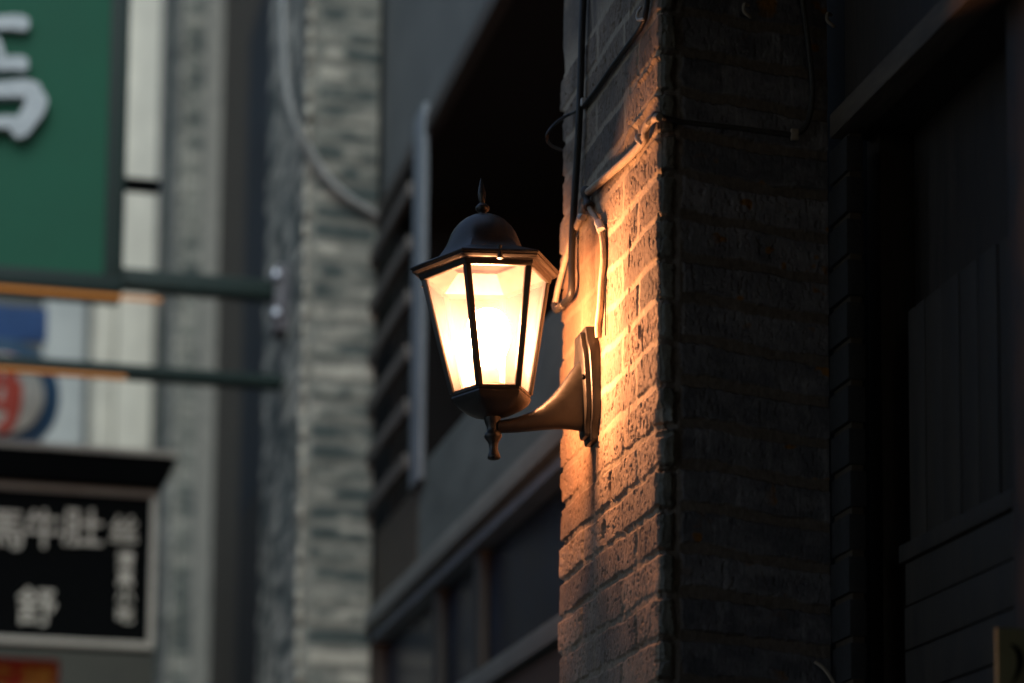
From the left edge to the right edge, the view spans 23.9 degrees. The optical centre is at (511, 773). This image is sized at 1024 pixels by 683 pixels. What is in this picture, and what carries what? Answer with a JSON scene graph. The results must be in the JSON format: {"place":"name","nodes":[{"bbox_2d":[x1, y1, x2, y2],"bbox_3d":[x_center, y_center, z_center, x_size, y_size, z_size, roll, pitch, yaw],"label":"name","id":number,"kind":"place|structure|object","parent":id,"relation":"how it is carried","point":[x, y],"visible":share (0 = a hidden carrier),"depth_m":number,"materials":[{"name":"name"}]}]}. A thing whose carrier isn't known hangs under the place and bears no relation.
{"place":"outdoors","nodes":[
{"label":"outdoors","id":0,"kind":"place"},
{"bbox_2d":[189,0,271,682],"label":"shopfront","id":1,"kind":"object","parent":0,"point":[225,578],"visible":0.46,"depth_m":10.77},
{"bbox_2d":[235,483,261,682],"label":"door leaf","id":2,"kind":"structure","parent":1,"relation":"in","point":[248,576],"depth_m":9.13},
{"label":"ground","id":3,"kind":"structure","parent":0,"visible":0},
{"bbox_2d":[0,305,59,441],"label":"round sign","id":4,"kind":"object","parent":3,"relation":"on","point":[29,405],"visible":0.8,"depth_m":8.53,"materials":[{"name":"blue plastic"}]},
{"bbox_2d":[0,657,59,682],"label":"red sign","id":5,"kind":"object","parent":3,"relation":"on","point":[21,670],"visible":1,"depth_m":8.12,"materials":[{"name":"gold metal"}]},
{"bbox_2d":[0,440,177,653],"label":"shop sign","id":6,"kind":"object","parent":3,"relation":"on","point":[78,542],"visible":1,"depth_m":7.90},
{"bbox_2d":[155,0,205,682],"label":"brick pillar","id":7,"kind":"structure","parent":3,"relation":"on","point":[175,533],"depth_m":11.61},
{"bbox_2d":[0,0,383,682],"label":"end building","id":8,"kind":"structure","parent":3,"relation":"on","point":[110,412],"depth_m":12.64,"materials":[{"name":"grey paint"}]},
{"bbox_2d":[256,0,380,682],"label":"brick pillar","id":9,"kind":"structure","parent":3,"relation":"on","point":[314,599],"depth_m":7.31,"materials":[{"name":"grey brick"}]},
{"bbox_2d":[0,0,289,391],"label":"shop sign","id":10,"kind":"object","parent":9,"relation":"attached to","point":[66,183],"visible":1,"depth_m":7.44,"materials":[{"name":"metal"}]},
{"bbox_2d":[280,0,377,220],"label":"drooping cable","id":11,"kind":"object","parent":9,"relation":"attached to","point":[335,186],"visible":1,"depth_m":7.27,"materials":[{"name":"grey plastic"}]},
{"bbox_2d":[364,0,565,682],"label":"shopfront","id":12,"kind":"object","parent":3,"relation":"on","point":[469,546],"visible":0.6,"depth_m":6.42,"materials":[{"name":"grey paint"}]},
{"bbox_2d":[372,0,392,537],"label":"storey","id":13,"kind":"object","parent":12,"relation":"on","point":[381,466],"depth_m":9.14,"materials":[{"name":"grey"}]},
{"bbox_2d":[365,102,429,515],"bbox_3d":[-0.333,-1.275,6.920,0.033,1.055,0.750,2,-7,-13],"label":"window grille","id":14,"kind":"object","parent":12,"relation":"attached to","point":[412,462],"depth_m":6.71,"materials":[{"name":"metal"}]},
{"bbox_2d":[557,0,830,682],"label":"brick pillar","id":15,"kind":"structure","parent":3,"relation":"on","point":[695,512],"depth_m":3.58,"materials":[{"name":"brick"}]},
{"bbox_2d":[410,178,600,459],"bbox_3d":[-0.015,-0.726,3.856,0.295,0.460,0.214,-1,-6,-14],"label":"wall lamp","id":16,"kind":"object","parent":15,"relation":"attached to","point":[485,277],"visible":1,"depth_m":3.80,"materials":[{"name":"metal"}]},
{"bbox_2d":[587,205,606,337],"bbox_3d":[0.135,-0.807,3.865,0.016,0.247,0.093,2,-7,-13],"label":"lamp lead","id":17,"kind":"object","parent":16,"relation":"attached to","point":[599,226],"visible":1,"depth_m":3.83,"materials":[{"name":"plastic"}]},
{"bbox_2d":[545,110,575,151],"bbox_3d":[0.089,-1.071,4.032,0.045,0.089,0.183,-1,-7,9],"label":"wire loop","id":18,"kind":"object","parent":15,"relation":"attached to","point":[552,126],"visible":1,"depth_m":3.99,"materials":[{"name":"black rubber"}]},
{"bbox_2d":[551,0,586,312],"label":"power cable","id":19,"kind":"object","parent":15,"relation":"hanging from","point":[570,250],"visible":0.99,"depth_m":3.99,"materials":[{"name":"black rubber"}]},
{"bbox_2d":[580,0,649,108],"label":"thin cable","id":20,"kind":"object","parent":15,"relation":"attached to","point":[584,103],"visible":1,"depth_m":3.76,"materials":[{"name":"black rubber"}]},
{"bbox_2d":[576,0,814,222],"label":"feed cable","id":21,"kind":"object","parent":15,"relation":"attached to","point":[793,134],"visible":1,"depth_m":3.62,"materials":[{"name":"plastic"}]},
{"bbox_2d":[742,2,751,18],"bbox_3d":[0.352,-1.142,3.613,0.010,0.025,0.018,-4,-8,33],"label":"cable clip","id":22,"kind":"object","parent":15,"relation":"attached to","point":[745,13],"visible":1,"depth_m":3.61,"materials":[{"name":"plastic"}]},
{"bbox_2d":[814,660,834,682],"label":"loose wire","id":23,"kind":"object","parent":15,"relation":"attached to","point":[824,669],"visible":1,"depth_m":3.52,"materials":[{"name":"plastic"}]},
{"bbox_2d":[827,0,1008,682],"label":"doorway","id":24,"kind":"structure","parent":3,"relation":"on","point":[918,216],"depth_m":3.54,"materials":[{"name":"brick"}]},
{"bbox_2d":[899,0,1023,682],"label":"shop shutter","id":25,"kind":"object","parent":24,"relation":"attached to","point":[961,554],"visible":1,"depth_m":3.25,"materials":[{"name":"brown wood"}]},
{"bbox_2d":[914,49,1008,304],"bbox_3d":[0.854,0.372,2.410,0.035,2.930,2.158,2,-7,-13],"label":"door leaf","id":26,"kind":"structure","parent":24,"relation":"in","point":[961,153],"depth_m":3.44,"materials":[{"name":"brown wood"}]},
{"bbox_2d":[995,628,1023,682],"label":"paper notice","id":27,"kind":"object","parent":24,"relation":"attached to","point":[1009,655],"visible":1,"depth_m":2.95,"materials":[{"name":"beige paper"}]},
{"bbox_3d":[0.978,-0.615,-1.916,5.000,3.900,11.120,2,-7,-13],"label":"covered passage","id":28,"kind":"object","parent":3,"relation":"on","visible":0},
{"bbox_2d":[830,0,1009,140],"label":"canopy","id":29,"kind":"object","parent":28,"relation":"attached to","point":[913,66],"visible":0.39,"depth_m":3.44,"materials":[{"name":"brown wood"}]},
{"bbox_2d":[825,12,834,27],"bbox_3d":[0.480,-1.137,3.643,0.010,0.025,0.018,-4,-8,33],"label":"cable clip","id":30,"kind":"object","parent":29,"relation":"attached to","point":[828,21],"visible":1,"depth_m":3.64,"materials":[{"name":"plastic"}]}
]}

